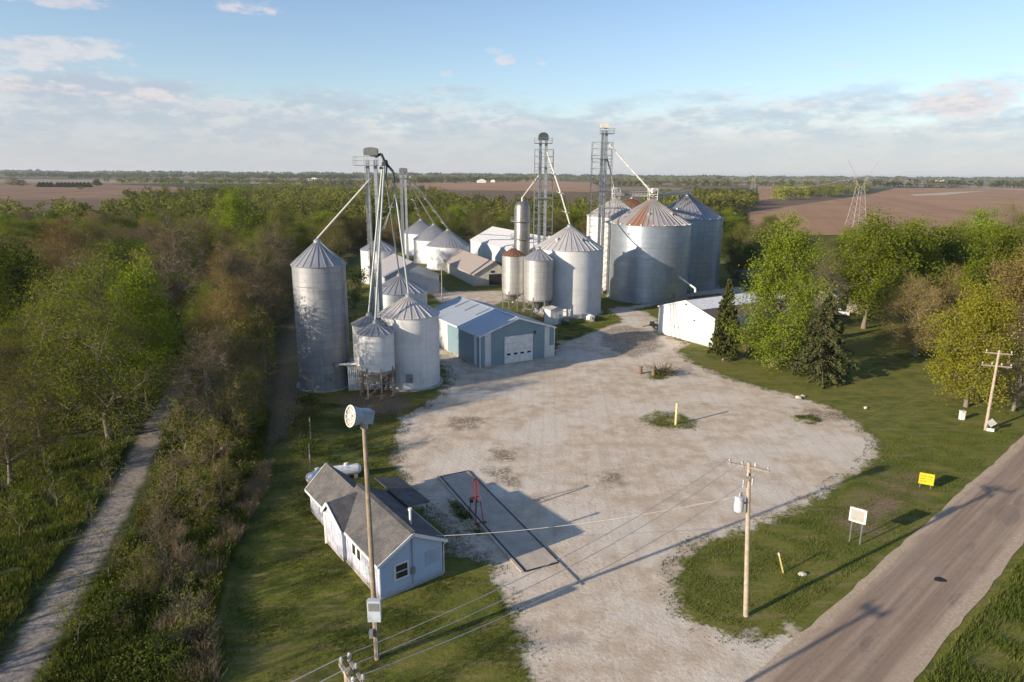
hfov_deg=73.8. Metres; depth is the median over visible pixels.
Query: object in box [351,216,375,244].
woodland tree
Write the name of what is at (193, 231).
bare tree
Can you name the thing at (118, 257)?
woodland tree
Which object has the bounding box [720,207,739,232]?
woodland tree
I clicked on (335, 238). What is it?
woodland tree
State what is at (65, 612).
sapling
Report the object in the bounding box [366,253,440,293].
farm shed
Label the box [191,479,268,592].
dry grass
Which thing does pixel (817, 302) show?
farm outbuilding
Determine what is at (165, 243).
bare tree
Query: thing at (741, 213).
woodland tree
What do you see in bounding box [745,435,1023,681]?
road
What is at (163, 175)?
treeline
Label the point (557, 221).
woodland tree
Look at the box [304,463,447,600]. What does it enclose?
weigh house
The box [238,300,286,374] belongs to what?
young tree
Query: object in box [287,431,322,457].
shrub
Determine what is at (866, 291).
broadleaf tree
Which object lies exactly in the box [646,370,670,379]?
weeds
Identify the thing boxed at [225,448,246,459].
shrub
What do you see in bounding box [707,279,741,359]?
pine tree
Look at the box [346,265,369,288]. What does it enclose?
shrub
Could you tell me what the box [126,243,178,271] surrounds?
woodland tree
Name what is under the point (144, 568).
young tree
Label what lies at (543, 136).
elevator leg
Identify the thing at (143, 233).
bare tree
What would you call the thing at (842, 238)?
broadleaf tree
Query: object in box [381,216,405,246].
bare tree
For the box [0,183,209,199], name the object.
ploughed field
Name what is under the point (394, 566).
window frame
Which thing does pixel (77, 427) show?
undergrowth
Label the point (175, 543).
young tree
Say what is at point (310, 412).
shrub
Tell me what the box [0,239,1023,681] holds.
ground
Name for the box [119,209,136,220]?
bare tree
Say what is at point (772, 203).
farmland ground
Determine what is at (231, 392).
young tree
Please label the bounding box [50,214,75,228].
bare tree
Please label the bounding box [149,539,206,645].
dry grass
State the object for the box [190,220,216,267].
woodland tree
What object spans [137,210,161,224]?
woodland tree
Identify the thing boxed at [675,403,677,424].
yellow post
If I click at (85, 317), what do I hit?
woodland tree
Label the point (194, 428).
young tree
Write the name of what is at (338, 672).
power line
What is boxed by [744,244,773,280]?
broadleaf tree
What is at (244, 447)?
shrub
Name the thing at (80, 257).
bare tree
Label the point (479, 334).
metal shed
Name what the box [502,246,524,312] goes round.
hopper bin
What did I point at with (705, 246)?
grain bin
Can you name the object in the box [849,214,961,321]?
broadleaf tree
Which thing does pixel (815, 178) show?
treeline
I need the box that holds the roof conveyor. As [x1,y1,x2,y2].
[611,188,692,210]
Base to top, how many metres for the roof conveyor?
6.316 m
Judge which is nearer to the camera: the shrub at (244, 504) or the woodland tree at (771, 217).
the shrub at (244, 504)
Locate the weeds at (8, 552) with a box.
[0,433,127,643]
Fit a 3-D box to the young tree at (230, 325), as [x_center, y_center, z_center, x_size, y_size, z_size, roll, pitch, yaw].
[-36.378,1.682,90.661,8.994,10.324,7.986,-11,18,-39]
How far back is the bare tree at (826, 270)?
125.67 m
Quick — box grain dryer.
[511,197,532,256]
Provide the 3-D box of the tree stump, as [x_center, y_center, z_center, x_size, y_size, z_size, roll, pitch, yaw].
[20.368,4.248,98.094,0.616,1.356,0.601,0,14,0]
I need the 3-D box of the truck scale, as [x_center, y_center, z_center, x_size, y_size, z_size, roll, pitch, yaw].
[-1.100,14.966,56.303,3.292,0.130,20.949,-6,15,-25]
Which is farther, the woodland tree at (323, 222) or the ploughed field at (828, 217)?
the ploughed field at (828, 217)
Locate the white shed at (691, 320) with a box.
[657,292,801,346]
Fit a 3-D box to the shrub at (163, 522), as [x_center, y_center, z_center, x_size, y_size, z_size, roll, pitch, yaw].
[-27.701,14.481,54.045,2.860,1.909,2.057,-7,16,-29]
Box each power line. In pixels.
[291,658,339,681]
[320,664,354,681]
[342,458,728,656]
[357,460,742,663]
[364,466,767,674]
[737,366,973,455]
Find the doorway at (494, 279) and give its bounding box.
[489,274,500,284]
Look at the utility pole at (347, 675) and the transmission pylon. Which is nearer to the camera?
the utility pole at (347, 675)
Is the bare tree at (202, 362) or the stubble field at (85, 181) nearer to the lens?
the bare tree at (202, 362)
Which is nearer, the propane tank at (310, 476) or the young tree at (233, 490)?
the young tree at (233, 490)
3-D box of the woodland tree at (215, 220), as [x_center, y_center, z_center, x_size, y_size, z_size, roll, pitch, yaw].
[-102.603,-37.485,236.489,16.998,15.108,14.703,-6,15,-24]
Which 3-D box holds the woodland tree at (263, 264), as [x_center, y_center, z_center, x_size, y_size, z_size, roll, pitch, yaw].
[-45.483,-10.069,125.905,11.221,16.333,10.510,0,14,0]
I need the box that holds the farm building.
[477,179,485,182]
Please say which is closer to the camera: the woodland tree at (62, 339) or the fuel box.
the woodland tree at (62, 339)
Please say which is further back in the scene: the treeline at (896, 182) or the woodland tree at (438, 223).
the treeline at (896, 182)
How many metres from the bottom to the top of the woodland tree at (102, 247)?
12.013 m
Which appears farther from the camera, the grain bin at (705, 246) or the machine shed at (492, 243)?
the machine shed at (492, 243)
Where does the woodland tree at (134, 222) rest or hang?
on the farmland ground at (772, 203)
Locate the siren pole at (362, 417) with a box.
[345,405,381,660]
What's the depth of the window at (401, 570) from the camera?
46.55 m
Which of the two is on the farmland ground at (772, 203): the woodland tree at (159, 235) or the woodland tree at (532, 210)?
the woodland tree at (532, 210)
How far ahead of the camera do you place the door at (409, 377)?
89.86 m
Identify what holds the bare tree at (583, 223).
on the ground at (888, 373)
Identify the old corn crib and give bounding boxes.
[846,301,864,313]
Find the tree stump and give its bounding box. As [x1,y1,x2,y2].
[651,366,655,375]
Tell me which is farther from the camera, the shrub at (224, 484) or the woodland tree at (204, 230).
the woodland tree at (204, 230)
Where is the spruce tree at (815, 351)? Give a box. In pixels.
[788,292,859,388]
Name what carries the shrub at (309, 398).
on the ground at (888, 373)
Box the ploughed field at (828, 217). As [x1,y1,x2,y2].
[741,188,1023,234]
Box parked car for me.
[838,308,849,316]
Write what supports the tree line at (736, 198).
on the farmland ground at (772, 203)
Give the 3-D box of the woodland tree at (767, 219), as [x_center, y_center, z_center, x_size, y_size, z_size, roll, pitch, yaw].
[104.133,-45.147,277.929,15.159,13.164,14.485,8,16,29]
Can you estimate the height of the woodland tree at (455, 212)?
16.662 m
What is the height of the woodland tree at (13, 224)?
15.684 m
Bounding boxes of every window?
[396,562,407,578]
[425,547,439,566]
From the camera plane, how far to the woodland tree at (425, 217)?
266.98 m
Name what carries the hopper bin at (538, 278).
on the ground at (888, 373)
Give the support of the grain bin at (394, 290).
on the ground at (888, 373)
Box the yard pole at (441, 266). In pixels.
[439,265,443,299]
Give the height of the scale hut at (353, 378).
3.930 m
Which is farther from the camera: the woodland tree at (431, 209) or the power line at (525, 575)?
the woodland tree at (431, 209)
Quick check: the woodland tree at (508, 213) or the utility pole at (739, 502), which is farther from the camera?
the woodland tree at (508, 213)
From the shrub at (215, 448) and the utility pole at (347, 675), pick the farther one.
the shrub at (215, 448)
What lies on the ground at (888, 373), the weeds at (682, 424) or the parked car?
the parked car
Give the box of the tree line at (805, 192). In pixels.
[770,183,871,199]
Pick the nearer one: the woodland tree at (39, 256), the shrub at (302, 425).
the shrub at (302, 425)
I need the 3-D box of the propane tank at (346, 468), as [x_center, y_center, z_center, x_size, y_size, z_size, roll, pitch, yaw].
[-15.589,12.197,64.226,2.800,1.550,1.000,-4,15,-19]
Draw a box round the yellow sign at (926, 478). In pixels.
[918,472,934,488]
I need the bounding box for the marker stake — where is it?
[778,553,783,572]
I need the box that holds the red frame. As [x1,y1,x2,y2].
[469,479,486,524]
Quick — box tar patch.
[934,577,946,581]
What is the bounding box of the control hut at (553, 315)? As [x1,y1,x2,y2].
[544,305,562,324]
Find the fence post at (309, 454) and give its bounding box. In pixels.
[308,442,310,467]
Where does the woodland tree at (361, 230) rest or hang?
on the ground at (888, 373)
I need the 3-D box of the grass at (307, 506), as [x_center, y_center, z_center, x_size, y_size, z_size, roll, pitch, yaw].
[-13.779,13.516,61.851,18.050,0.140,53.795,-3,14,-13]
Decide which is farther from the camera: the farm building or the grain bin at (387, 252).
the farm building
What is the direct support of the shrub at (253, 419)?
on the ground at (888, 373)
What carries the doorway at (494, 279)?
in the old barn
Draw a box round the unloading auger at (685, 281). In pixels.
[679,276,695,291]
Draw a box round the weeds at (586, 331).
[558,312,622,339]
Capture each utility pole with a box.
[338,652,364,681]
[728,457,769,616]
[981,349,1012,430]
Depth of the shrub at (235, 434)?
71.03 m
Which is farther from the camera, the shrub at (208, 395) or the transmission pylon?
the transmission pylon
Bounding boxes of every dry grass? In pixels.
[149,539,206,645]
[170,588,227,681]
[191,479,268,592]
[241,457,274,502]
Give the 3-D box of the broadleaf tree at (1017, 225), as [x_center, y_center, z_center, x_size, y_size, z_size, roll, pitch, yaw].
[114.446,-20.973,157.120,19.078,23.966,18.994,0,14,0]
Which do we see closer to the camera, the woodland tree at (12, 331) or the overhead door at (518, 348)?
the woodland tree at (12, 331)
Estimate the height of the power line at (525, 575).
0.830 m
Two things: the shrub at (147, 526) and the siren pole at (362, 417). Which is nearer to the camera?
the siren pole at (362, 417)
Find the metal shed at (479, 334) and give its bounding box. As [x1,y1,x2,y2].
[434,296,555,367]
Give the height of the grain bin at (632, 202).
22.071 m
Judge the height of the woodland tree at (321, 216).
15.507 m
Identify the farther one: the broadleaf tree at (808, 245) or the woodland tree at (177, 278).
the broadleaf tree at (808, 245)
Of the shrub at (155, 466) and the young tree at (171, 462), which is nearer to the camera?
the young tree at (171, 462)
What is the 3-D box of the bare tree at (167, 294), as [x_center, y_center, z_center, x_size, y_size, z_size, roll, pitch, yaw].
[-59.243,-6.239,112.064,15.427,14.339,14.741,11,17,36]
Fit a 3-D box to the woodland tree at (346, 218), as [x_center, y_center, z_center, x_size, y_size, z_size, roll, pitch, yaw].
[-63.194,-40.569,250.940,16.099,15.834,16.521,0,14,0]
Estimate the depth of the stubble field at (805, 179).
4830.67 m
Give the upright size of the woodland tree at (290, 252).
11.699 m
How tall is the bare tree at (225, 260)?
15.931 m
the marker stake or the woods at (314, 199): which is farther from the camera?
the woods at (314, 199)
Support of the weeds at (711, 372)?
on the gravel yard at (567, 436)
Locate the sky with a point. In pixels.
(923, 88)
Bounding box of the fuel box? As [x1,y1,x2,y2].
[561,318,569,324]
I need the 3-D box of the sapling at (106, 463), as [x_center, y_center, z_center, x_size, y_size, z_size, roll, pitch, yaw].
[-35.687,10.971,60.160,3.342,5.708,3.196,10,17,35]
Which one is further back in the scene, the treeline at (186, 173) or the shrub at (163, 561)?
the treeline at (186, 173)
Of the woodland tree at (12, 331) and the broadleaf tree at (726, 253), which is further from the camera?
the broadleaf tree at (726, 253)
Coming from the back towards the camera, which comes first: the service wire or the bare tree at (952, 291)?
the bare tree at (952, 291)
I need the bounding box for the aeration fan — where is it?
[582,314,595,322]
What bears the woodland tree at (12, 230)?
on the farmland ground at (772, 203)
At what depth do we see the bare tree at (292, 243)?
179.17 m
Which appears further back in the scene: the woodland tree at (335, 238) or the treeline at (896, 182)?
the treeline at (896, 182)
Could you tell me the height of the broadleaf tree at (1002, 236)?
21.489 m
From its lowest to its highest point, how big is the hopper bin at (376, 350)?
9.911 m
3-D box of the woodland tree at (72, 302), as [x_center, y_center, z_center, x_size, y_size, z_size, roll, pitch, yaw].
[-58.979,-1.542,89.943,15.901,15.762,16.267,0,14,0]
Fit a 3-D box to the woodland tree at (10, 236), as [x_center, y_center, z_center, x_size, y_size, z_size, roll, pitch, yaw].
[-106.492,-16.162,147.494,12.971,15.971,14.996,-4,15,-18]
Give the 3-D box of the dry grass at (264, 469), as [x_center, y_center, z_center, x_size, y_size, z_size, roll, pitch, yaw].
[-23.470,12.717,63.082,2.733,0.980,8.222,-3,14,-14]
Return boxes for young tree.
[114,541,169,599]
[132,493,190,552]
[147,392,222,474]
[148,448,201,513]
[157,515,199,578]
[168,462,219,525]
[170,412,252,487]
[187,369,268,448]
[191,455,248,509]
[208,319,275,389]
[219,360,275,421]
[229,334,278,403]
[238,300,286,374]
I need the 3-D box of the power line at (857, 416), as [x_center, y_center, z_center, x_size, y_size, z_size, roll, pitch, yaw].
[33.157,4.801,59.508,51.734,2.911,0.005,-11,18,-40]
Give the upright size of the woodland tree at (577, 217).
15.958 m
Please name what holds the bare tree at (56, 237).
on the ground at (888, 373)
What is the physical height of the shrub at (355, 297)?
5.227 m
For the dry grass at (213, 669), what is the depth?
39.92 m
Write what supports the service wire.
attached to the utility pole at (739, 502)
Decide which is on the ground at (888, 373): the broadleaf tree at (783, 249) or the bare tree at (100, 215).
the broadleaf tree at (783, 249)
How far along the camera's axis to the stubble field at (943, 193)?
1172.83 m
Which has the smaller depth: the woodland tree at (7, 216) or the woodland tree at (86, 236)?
the woodland tree at (86, 236)
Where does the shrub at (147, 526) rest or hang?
on the ground at (888, 373)
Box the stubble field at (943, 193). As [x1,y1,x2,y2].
[910,191,979,195]
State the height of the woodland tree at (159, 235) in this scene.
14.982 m
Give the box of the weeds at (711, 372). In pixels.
[390,334,882,657]
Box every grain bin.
[290,239,353,392]
[360,240,395,283]
[375,273,427,317]
[378,293,442,391]
[402,219,429,256]
[413,223,443,263]
[426,229,469,270]
[533,224,603,318]
[586,197,632,290]
[607,197,692,303]
[624,197,640,207]
[667,194,724,290]
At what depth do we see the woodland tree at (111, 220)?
206.39 m
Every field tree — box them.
[6,177,20,184]
[14,179,29,185]
[90,180,102,185]
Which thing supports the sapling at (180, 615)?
on the ground at (888, 373)
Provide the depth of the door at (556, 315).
130.27 m
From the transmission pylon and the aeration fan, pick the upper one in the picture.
the transmission pylon
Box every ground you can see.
[0,171,1023,264]
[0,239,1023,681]
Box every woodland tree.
[0,211,16,220]
[0,225,29,242]
[0,227,70,369]
[0,234,42,254]
[0,296,99,417]
[0,301,81,438]
[0,333,17,408]
[0,334,80,485]
[2,215,29,235]
[2,275,113,386]
[5,234,197,441]
[9,216,33,229]
[14,242,66,317]
[22,216,56,236]
[22,221,59,248]
[28,271,69,296]
[31,217,64,227]
[33,262,126,355]
[38,208,69,223]
[43,239,95,265]
[61,243,199,418]
[62,224,110,251]
[65,223,101,246]
[67,256,133,328]
[76,216,104,242]
[79,222,108,241]
[85,239,118,257]
[86,306,176,390]
[94,237,111,248]
[98,222,133,243]
[99,216,145,241]
[100,236,150,273]
[104,243,148,290]
[105,229,134,247]
[114,237,147,258]
[122,213,146,236]
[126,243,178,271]
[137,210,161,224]
[145,227,175,246]
[147,234,215,284]
[148,271,198,326]
[153,255,183,295]
[156,218,191,256]
[172,221,218,272]
[176,275,260,357]
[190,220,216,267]
[201,213,228,232]
[205,183,265,253]
[205,208,227,231]
[210,222,245,268]
[222,235,264,266]
[223,233,269,286]
[234,226,266,256]
[239,242,293,324]
[240,223,267,238]
[250,224,293,274]
[257,194,303,259]
[261,210,285,232]
[269,238,300,271]
[283,218,317,255]
[294,212,323,247]
[298,213,357,270]
[304,209,338,241]
[313,217,345,249]
[333,210,359,250]
[347,214,373,240]
[350,211,374,247]
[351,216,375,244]
[365,222,389,242]
[388,209,409,232]
[405,209,421,226]
[414,206,443,223]
[415,206,449,230]
[429,215,450,229]
[439,205,466,234]
[440,210,467,234]
[442,202,469,237]
[456,207,491,246]
[466,204,493,232]
[468,202,495,232]
[471,214,491,236]
[490,209,513,229]
[497,214,513,228]
[510,214,537,233]
[530,207,543,233]
[530,212,553,236]
[535,213,561,234]
[541,210,561,232]
[546,208,572,235]
[561,206,586,232]
[709,206,725,228]
[719,211,732,233]
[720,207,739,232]
[725,216,752,240]
[732,208,754,232]
[750,215,784,241]
[755,212,782,235]
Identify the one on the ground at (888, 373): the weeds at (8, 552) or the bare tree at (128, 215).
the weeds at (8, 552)
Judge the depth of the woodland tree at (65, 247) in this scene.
146.88 m
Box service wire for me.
[441,494,745,535]
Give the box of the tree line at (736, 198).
[640,186,759,211]
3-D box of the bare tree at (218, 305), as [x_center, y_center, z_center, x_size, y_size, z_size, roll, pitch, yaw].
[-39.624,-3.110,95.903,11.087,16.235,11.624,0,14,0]
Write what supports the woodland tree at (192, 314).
on the ground at (888, 373)
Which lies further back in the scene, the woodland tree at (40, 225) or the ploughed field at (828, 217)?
the ploughed field at (828, 217)
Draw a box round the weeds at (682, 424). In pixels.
[642,411,695,428]
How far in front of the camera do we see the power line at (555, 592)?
29.93 m
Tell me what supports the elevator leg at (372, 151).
on the ground at (888, 373)
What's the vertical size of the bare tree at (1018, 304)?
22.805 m
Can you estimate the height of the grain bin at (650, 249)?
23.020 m
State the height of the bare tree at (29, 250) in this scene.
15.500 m
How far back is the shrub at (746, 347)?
112.28 m
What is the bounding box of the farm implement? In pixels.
[643,321,657,329]
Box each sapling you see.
[0,469,38,537]
[27,442,78,504]
[37,564,101,645]
[64,492,140,576]
[82,434,128,494]
[146,449,187,518]
[155,559,206,638]
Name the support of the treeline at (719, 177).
on the farmland ground at (772, 203)
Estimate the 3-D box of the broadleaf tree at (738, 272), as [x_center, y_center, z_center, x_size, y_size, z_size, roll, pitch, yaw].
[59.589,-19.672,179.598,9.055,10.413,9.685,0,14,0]
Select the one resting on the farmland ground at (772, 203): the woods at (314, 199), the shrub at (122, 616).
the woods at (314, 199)
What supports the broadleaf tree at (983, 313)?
on the ground at (888, 373)
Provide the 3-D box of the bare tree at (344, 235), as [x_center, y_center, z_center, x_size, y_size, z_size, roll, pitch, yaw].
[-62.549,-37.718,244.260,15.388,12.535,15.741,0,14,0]
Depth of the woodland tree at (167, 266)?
144.56 m
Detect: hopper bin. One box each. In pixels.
[351,312,386,392]
[356,319,397,399]
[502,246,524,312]
[523,246,553,321]
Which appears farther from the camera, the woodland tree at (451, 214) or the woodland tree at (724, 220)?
the woodland tree at (724, 220)
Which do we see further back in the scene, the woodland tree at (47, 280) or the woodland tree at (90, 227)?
the woodland tree at (90, 227)
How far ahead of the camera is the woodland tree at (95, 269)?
112.21 m
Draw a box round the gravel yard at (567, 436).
[387,281,883,681]
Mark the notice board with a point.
(857, 515)
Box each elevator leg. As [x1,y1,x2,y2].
[317,147,408,319]
[399,168,448,260]
[522,132,569,250]
[589,123,652,294]
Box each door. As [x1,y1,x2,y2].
[325,374,332,383]
[406,374,412,382]
[505,334,531,363]
[555,314,558,323]
[662,313,689,339]
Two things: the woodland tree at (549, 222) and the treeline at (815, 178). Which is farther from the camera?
the treeline at (815, 178)
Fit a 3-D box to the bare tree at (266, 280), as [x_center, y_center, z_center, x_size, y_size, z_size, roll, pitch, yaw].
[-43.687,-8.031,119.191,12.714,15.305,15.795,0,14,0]
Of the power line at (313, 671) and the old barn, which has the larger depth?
the old barn
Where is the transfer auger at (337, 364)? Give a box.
[334,362,356,389]
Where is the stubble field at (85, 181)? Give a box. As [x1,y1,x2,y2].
[0,179,304,183]
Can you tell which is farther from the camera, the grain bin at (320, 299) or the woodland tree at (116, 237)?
the woodland tree at (116, 237)
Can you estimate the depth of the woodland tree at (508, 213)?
268.66 m
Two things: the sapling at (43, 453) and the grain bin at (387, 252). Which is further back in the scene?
the grain bin at (387, 252)
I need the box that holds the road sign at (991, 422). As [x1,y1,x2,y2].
[986,418,996,431]
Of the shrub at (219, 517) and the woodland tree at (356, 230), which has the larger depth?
the woodland tree at (356, 230)
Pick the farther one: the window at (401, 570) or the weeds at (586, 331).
the weeds at (586, 331)
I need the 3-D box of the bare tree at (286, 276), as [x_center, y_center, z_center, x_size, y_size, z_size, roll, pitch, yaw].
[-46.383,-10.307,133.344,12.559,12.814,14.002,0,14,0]
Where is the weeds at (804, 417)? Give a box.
[795,414,820,423]
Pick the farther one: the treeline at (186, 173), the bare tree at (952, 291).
the treeline at (186, 173)
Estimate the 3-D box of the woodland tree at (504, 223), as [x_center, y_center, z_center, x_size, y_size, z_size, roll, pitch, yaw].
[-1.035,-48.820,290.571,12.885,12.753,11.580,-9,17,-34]
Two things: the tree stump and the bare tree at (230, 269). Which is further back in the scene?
the bare tree at (230, 269)
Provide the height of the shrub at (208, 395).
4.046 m
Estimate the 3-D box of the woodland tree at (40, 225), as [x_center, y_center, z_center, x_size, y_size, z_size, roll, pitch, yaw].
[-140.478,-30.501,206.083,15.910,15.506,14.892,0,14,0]
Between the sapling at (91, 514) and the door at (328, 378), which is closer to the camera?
the sapling at (91, 514)
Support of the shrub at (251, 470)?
on the ground at (888, 373)
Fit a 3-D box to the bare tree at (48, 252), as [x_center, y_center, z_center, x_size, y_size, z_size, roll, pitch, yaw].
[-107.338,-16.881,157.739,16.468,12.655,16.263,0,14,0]
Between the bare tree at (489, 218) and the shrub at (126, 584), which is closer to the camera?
the shrub at (126, 584)
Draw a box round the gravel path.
[0,371,192,681]
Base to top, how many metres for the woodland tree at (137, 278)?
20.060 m
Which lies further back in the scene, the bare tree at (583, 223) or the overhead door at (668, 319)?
the bare tree at (583, 223)
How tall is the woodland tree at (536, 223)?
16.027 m
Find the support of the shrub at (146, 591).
on the ground at (888, 373)
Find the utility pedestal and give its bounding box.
[958,410,966,419]
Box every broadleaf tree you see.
[716,209,841,372]
[720,227,747,262]
[725,247,752,284]
[726,218,756,264]
[730,241,763,279]
[740,222,775,268]
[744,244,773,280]
[752,222,780,245]
[780,227,819,269]
[802,230,850,277]
[810,203,960,332]
[821,225,867,279]
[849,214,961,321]
[900,222,975,312]
[910,275,1023,411]
[931,215,987,306]
[945,219,1023,345]
[953,203,1017,288]
[984,197,1023,286]
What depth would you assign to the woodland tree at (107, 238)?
188.69 m
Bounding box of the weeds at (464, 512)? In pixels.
[448,497,481,532]
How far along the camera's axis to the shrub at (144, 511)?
55.21 m
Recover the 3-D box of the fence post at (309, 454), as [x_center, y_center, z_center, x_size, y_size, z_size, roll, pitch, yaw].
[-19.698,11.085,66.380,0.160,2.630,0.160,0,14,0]
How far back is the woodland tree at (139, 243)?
161.48 m
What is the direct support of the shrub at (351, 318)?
on the ground at (888, 373)
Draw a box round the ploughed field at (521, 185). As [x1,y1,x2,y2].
[359,180,596,191]
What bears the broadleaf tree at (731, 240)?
on the ground at (888, 373)
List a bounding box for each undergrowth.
[1,267,291,437]
[1,278,291,435]
[37,406,270,681]
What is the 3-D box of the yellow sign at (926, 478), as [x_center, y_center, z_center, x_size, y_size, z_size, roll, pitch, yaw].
[38.217,12.904,62.957,1.192,1.491,0.179,8,16,27]
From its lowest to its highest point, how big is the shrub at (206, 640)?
1.567 m
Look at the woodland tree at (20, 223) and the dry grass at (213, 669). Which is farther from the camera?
the woodland tree at (20, 223)
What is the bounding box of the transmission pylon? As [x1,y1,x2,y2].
[846,161,878,225]
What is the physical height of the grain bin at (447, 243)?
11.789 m
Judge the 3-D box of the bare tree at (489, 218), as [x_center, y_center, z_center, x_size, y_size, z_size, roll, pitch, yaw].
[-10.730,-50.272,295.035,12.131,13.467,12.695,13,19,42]
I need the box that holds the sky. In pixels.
[0,0,1023,177]
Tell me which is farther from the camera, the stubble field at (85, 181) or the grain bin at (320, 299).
the stubble field at (85, 181)
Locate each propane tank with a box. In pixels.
[305,467,321,483]
[333,462,360,477]
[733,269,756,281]
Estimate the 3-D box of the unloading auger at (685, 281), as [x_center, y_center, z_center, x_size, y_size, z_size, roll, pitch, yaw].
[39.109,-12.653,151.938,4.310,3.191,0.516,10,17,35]
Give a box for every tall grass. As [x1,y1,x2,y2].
[681,424,1014,627]
[920,554,1023,681]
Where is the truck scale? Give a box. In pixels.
[437,470,581,584]
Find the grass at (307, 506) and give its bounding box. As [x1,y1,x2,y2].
[216,401,528,681]
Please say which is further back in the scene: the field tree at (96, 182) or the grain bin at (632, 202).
the field tree at (96, 182)
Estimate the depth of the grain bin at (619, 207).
167.76 m
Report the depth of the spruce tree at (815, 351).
94.71 m
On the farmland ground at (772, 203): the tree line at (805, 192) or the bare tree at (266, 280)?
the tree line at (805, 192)
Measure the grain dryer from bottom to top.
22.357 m
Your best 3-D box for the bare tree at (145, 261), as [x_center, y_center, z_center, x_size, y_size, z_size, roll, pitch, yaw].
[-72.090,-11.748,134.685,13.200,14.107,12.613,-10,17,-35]
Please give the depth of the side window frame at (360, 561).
48.58 m
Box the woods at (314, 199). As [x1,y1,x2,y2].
[0,182,736,244]
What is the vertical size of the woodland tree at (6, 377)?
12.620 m
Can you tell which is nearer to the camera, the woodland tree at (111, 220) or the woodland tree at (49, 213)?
the woodland tree at (111, 220)
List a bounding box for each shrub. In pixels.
[88,579,135,623]
[106,613,135,634]
[107,608,134,624]
[109,573,145,594]
[113,578,141,592]
[133,489,184,525]
[135,582,155,598]
[136,518,161,533]
[136,625,183,662]
[140,492,165,504]
[141,507,177,534]
[141,545,197,582]
[144,456,171,472]
[153,439,190,456]
[153,462,223,507]
[156,412,203,446]
[157,633,195,674]
[163,458,190,475]
[174,613,221,656]
[185,435,239,463]
[186,376,220,411]
[199,443,225,453]
[211,470,238,489]
[211,511,235,526]
[217,424,251,444]
[222,406,263,435]
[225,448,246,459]
[226,438,252,452]
[229,496,257,510]
[243,463,259,475]
[285,411,312,439]
[287,403,320,424]
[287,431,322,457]
[292,388,320,411]
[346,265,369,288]
[347,285,364,308]
[348,312,363,325]
[645,361,680,375]
[654,365,678,376]
[737,334,759,349]
[775,350,799,368]
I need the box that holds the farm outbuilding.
[816,286,840,307]
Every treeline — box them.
[0,169,578,177]
[2,172,403,179]
[93,177,392,185]
[364,175,551,183]
[391,175,756,181]
[466,173,1023,180]
[593,179,849,186]
[634,176,1023,181]
[843,179,1023,187]
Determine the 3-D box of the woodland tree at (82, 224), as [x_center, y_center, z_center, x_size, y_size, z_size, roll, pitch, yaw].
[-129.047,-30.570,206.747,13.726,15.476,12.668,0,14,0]
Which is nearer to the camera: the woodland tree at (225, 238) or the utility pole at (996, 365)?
the utility pole at (996, 365)
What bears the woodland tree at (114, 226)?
on the farmland ground at (772, 203)
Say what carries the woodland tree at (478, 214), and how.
on the farmland ground at (772, 203)
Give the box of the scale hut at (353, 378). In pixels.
[347,358,380,390]
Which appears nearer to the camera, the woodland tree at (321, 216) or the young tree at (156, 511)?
the young tree at (156, 511)
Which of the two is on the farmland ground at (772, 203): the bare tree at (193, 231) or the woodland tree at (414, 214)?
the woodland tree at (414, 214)
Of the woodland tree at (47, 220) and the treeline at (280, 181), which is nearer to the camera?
the woodland tree at (47, 220)
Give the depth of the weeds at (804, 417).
81.15 m
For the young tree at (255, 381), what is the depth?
76.52 m
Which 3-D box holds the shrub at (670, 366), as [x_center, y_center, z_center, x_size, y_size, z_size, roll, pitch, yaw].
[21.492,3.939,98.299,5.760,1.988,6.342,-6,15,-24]
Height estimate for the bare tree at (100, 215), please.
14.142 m
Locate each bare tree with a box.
[4,237,59,272]
[11,210,41,227]
[18,233,45,247]
[21,217,96,293]
[35,242,70,273]
[44,244,102,279]
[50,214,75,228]
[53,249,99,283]
[74,212,106,227]
[83,210,106,227]
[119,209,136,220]
[126,249,170,283]
[127,259,192,335]
[128,209,226,354]
[134,215,159,245]
[134,222,158,247]
[154,323,254,441]
[157,259,205,304]
[186,244,263,316]
[187,226,214,271]
[193,265,273,373]
[198,239,287,341]
[201,239,256,314]
[231,252,292,335]
[243,220,297,299]
[257,254,293,315]
[270,233,306,280]
[320,219,354,252]
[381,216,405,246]
[475,211,493,228]
[576,209,593,234]
[786,247,850,328]
[869,268,967,356]
[913,262,993,335]
[954,239,1023,368]
[974,304,1023,410]
[999,245,1023,361]
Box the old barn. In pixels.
[442,249,501,285]
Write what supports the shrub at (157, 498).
on the ground at (888, 373)
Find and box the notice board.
[849,506,867,544]
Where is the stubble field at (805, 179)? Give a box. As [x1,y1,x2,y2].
[578,178,911,180]
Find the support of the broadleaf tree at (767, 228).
on the ground at (888, 373)
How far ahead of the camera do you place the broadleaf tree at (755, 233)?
200.22 m
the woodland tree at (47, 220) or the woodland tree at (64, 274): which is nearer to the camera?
the woodland tree at (64, 274)
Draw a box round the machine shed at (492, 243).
[470,226,547,262]
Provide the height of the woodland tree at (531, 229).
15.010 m
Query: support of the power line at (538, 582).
attached to the utility pole at (347, 675)
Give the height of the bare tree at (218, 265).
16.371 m
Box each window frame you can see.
[351,542,361,563]
[393,559,409,581]
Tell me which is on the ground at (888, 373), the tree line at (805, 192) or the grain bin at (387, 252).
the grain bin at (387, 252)

